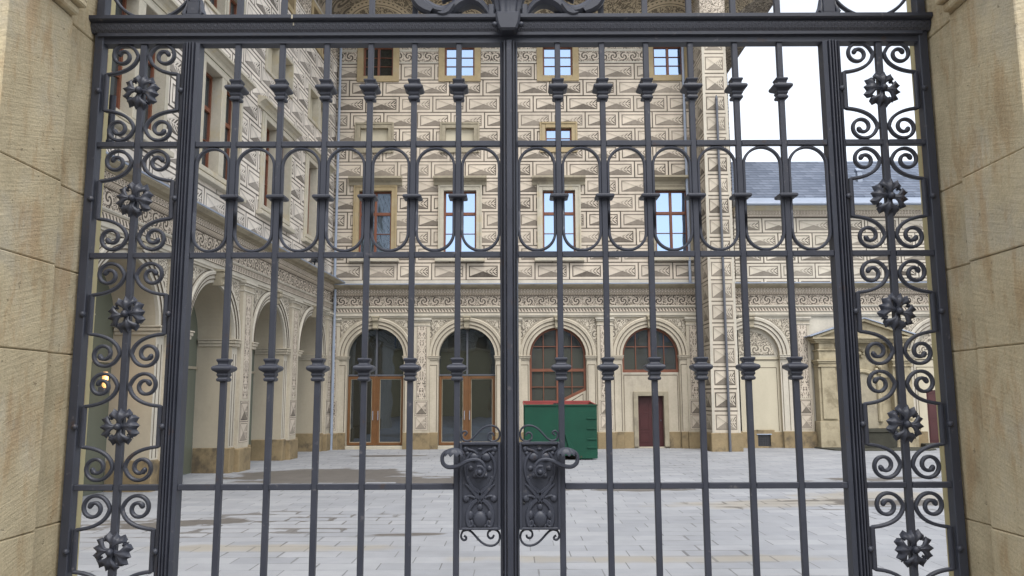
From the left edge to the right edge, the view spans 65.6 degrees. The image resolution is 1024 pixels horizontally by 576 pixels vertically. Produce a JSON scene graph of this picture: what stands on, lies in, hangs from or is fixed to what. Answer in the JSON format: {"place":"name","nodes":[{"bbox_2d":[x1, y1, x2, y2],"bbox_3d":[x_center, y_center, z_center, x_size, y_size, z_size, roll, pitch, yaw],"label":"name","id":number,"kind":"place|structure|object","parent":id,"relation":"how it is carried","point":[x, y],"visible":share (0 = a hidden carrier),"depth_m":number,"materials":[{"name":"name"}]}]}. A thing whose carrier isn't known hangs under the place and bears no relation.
{"place":"outdoors","nodes":[
{"label":"outdoors","id":0,"kind":"place"},
{"bbox_2d":[77,448,948,575],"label":"courtyard paving","id":1,"kind":"structure","parent":0,"point":[586,534],"depth_m":12.63,"materials":[{"name":"stone"}]},
{"bbox_2d":[83,0,356,495],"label":"arcaded wing","id":2,"kind":"structure","parent":1,"relation":"on","point":[292,429],"depth_m":21.74,"materials":[{"name":"beige stone"}]},
{"bbox_2d":[98,376,107,392],"bbox_3d":[-8.473,1.966,16.489,0.180,0.450,0.120,0,-8,0],"label":"wall lamp","id":3,"kind":"object","parent":2,"relation":"attached to","point":[101,389],"visible":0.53,"depth_m":16.44,"materials":[{"name":"yellow glass"}]},
{"bbox_2d":[110,0,126,109],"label":"window","id":4,"kind":"structure","parent":2,"relation":"in","point":[115,86],"depth_m":16.39,"materials":[{"name":"red wood"}]},
{"bbox_2d":[144,49,154,129],"bbox_3d":[-8.095,-4.698,17.327,0.115,2.656,1.000,-1,-8,3],"label":"window","id":5,"kind":"structure","parent":2,"relation":"in","point":[148,112],"depth_m":17.69,"materials":[{"name":"red wood"}]},
{"bbox_2d":[202,72,212,167],"bbox_3d":[-7.941,-4.300,20.256,0.115,2.656,1.000,-1,-8,3],"label":"window","id":6,"kind":"structure","parent":2,"relation":"in","point":[208,88],"depth_m":20.65,"materials":[{"name":"red wood"}]},
{"bbox_2d":[209,0,216,8],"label":"window","id":7,"kind":"structure","parent":2,"relation":"in","point":[214,2],"depth_m":21.13,"materials":[{"name":"red wood"}]},
{"bbox_2d":[222,91,231,179],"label":"window","id":8,"kind":"structure","parent":2,"relation":"in","point":[228,102],"depth_m":21.92,"materials":[{"name":"red wood"}]},
{"bbox_2d":[229,0,236,13],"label":"window","id":9,"kind":"structure","parent":2,"relation":"in","point":[233,6],"depth_m":22.37,"materials":[{"name":"red wood"}]},
{"bbox_2d":[264,129,269,206],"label":"window","id":10,"kind":"structure","parent":2,"relation":"in","point":[267,136],"depth_m":24.87,"materials":[{"name":"red wood"}]},
{"bbox_2d":[307,168,309,233],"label":"window","id":11,"kind":"structure","parent":2,"relation":"in","point":[309,168],"depth_m":29.08,"materials":[{"name":"red wood"}]},
{"bbox_2d":[311,258,317,264],"bbox_3d":[-6.751,-0.983,27.456,0.332,0.360,0.423,3,-8,-20],"label":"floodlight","id":12,"kind":"object","parent":2,"relation":"attached to","point":[314,260],"visible":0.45,"depth_m":27.41,"materials":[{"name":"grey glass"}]},
{"bbox_2d":[330,0,772,451],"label":"palace","id":13,"kind":"structure","parent":1,"relation":"on","point":[433,384],"depth_m":31.35,"materials":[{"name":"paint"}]},
{"bbox_2d":[347,376,374,445],"bbox_3d":[-5.873,4.771,30.904,1.040,2.660,0.136,0,-8,0],"label":"glazed door","id":14,"kind":"structure","parent":13,"relation":"in","point":[354,386],"depth_m":30.92,"materials":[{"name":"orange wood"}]},
{"bbox_2d":[359,192,391,251],"bbox_3d":[-5.449,-2.591,31.805,1.300,2.566,0.115,0,-8,0],"label":"window","id":15,"kind":"structure","parent":13,"relation":"in","point":[382,208],"depth_m":31.80,"materials":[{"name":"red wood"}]},
{"bbox_2d":[364,48,392,75],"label":"window","id":16,"kind":"structure","parent":13,"relation":"in","point":[383,57],"depth_m":32.71,"materials":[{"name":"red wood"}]},
{"bbox_2d":[376,376,402,445],"bbox_3d":[-4.733,4.767,30.904,1.040,2.660,0.136,0,-8,0],"label":"glazed door","id":17,"kind":"structure","parent":13,"relation":"in","point":[389,431],"depth_m":30.93,"materials":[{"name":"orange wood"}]},
{"bbox_2d":[439,376,465,444],"bbox_3d":[-2.318,4.759,30.904,1.040,2.660,0.136,0,-8,0],"label":"glazed door","id":18,"kind":"structure","parent":13,"relation":"in","point":[446,385],"depth_m":30.93,"materials":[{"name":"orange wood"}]},
{"bbox_2d":[445,48,474,74],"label":"window","id":19,"kind":"structure","parent":13,"relation":"in","point":[468,54],"depth_m":32.72,"materials":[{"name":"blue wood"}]},
{"bbox_2d":[444,192,475,251],"bbox_3d":[-2.069,-2.603,31.805,1.300,2.566,0.115,0,-8,0],"label":"window","id":20,"kind":"structure","parent":13,"relation":"in","point":[470,205],"depth_m":31.81,"materials":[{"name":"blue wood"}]},
{"bbox_2d":[468,376,494,441],"bbox_3d":[-1.178,4.755,30.904,1.040,2.660,0.136,0,-8,0],"label":"glazed door","id":21,"kind":"structure","parent":13,"relation":"in","point":[481,389],"depth_m":30.94,"materials":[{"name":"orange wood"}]},
{"bbox_2d":[543,47,571,74],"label":"window","id":22,"kind":"structure","parent":13,"relation":"in","point":[548,52],"depth_m":32.72,"materials":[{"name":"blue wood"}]},
{"bbox_2d":[529,328,585,400],"bbox_3d":[1.781,3.033,31.066,2.190,2.955,0.115,0,-8,0],"label":"arched window","id":23,"kind":"structure","parent":13,"relation":"in","point":[544,349],"depth_m":31.08,"materials":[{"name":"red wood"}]},
{"bbox_2d":[546,129,570,140],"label":"window","id":24,"kind":"structure","parent":13,"relation":"in","point":[550,133],"depth_m":32.30,"materials":[{"name":"blue glass"}]},
{"bbox_2d":[543,191,574,250],"bbox_3d":[1.871,-2.616,31.805,1.300,2.566,0.115,0,-8,0],"label":"window","id":25,"kind":"structure","parent":13,"relation":"in","point":[548,210],"depth_m":31.80,"materials":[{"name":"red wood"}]},
{"bbox_2d":[622,328,677,371],"bbox_3d":[5.389,2.427,31.150,2.190,1.755,0.110,0,-8,0],"label":"arched window","id":26,"kind":"structure","parent":13,"relation":"in","point":[636,349],"depth_m":31.15,"materials":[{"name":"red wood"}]},
{"bbox_2d":[638,396,663,446],"bbox_3d":[5.378,5.188,30.880,1.000,1.970,0.120,0,-8,0],"label":"door","id":27,"kind":"structure","parent":13,"relation":"in","point":[644,402],"depth_m":30.88,"materials":[{"name":"red paint"}]},
{"bbox_2d":[653,47,681,74],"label":"window","id":28,"kind":"structure","parent":13,"relation":"in","point":[667,60],"depth_m":32.72,"materials":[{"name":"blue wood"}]},
{"bbox_2d":[655,191,687,250],"bbox_3d":[6.351,-2.632,31.805,1.300,2.566,0.115,0,-8,0],"label":"window","id":29,"kind":"structure","parent":13,"relation":"in","point":[671,213],"depth_m":31.81,"materials":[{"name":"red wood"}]},
{"bbox_2d":[523,401,597,459],"bbox_3d":[1.541,4.657,26.246,2.350,1.840,2.290,0,-8,0],"label":"dumpster","id":30,"kind":"object","parent":1,"relation":"on","point":[580,427],"visible":0.81,"depth_m":25.20,"materials":[{"name":"green metal"}]},
{"bbox_2d":[804,317,935,450],"bbox_3d":[13.463,3.555,29.842,4.240,4.970,1.810,0,-8,0],"label":"fountain","id":31,"kind":"object","parent":1,"relation":"on","point":[827,426],"depth_m":30.32,"materials":[{"name":"stone"}]},
{"bbox_2d":[727,0,917,161],"label":"sky","id":32,"kind":"structure","parent":0,"point":[759,116],"materials":[{"name":"white"}]},
{"label":"ground","id":33,"kind":"structure","parent":0,"visible":0},
{"bbox_2d":[731,161,938,447],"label":"wing","id":34,"kind":"structure","parent":33,"relation":"on","point":[773,412],"depth_m":31.17,"materials":[{"name":"beige stone"}]},
{"bbox_2d":[926,390,938,442],"bbox_3d":[16.552,4.972,30.806,0.930,2.020,0.075,0,-8,0],"label":"door","id":35,"kind":"structure","parent":34,"relation":"in","point":[932,410],"depth_m":30.77,"materials":[{"name":"red paint"}]},
{"label":"street","id":36,"kind":"structure","parent":0,"visible":0},
{"bbox_2d":[0,0,115,575],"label":"gate pier","id":37,"kind":"structure","parent":36,"relation":"on","point":[46,57],"depth_m":2.75,"materials":[{"name":"stone"}]},
{"bbox_2d":[57,0,968,575],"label":"iron gate screen","id":38,"kind":"object","parent":37,"relation":"attached to","point":[829,28],"visible":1,"depth_m":3.05,"materials":[{"name":"paint"}]},
{"bbox_2d":[177,40,507,575],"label":"gate leaf","id":39,"kind":"object","parent":38,"relation":"attached to","point":[478,486],"visible":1,"depth_m":3.02,"materials":[{"name":"paint"}]},
{"bbox_2d":[506,40,847,575],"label":"gate leaf","id":40,"kind":"object","parent":38,"relation":"attached to","point":[537,486],"visible":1,"depth_m":3.02,"materials":[{"name":"paint"}]},
{"bbox_2d":[906,0,1023,575],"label":"gate pier","id":41,"kind":"structure","parent":36,"relation":"on","point":[976,54],"depth_m":2.75,"materials":[{"name":"stone"}]}
]}

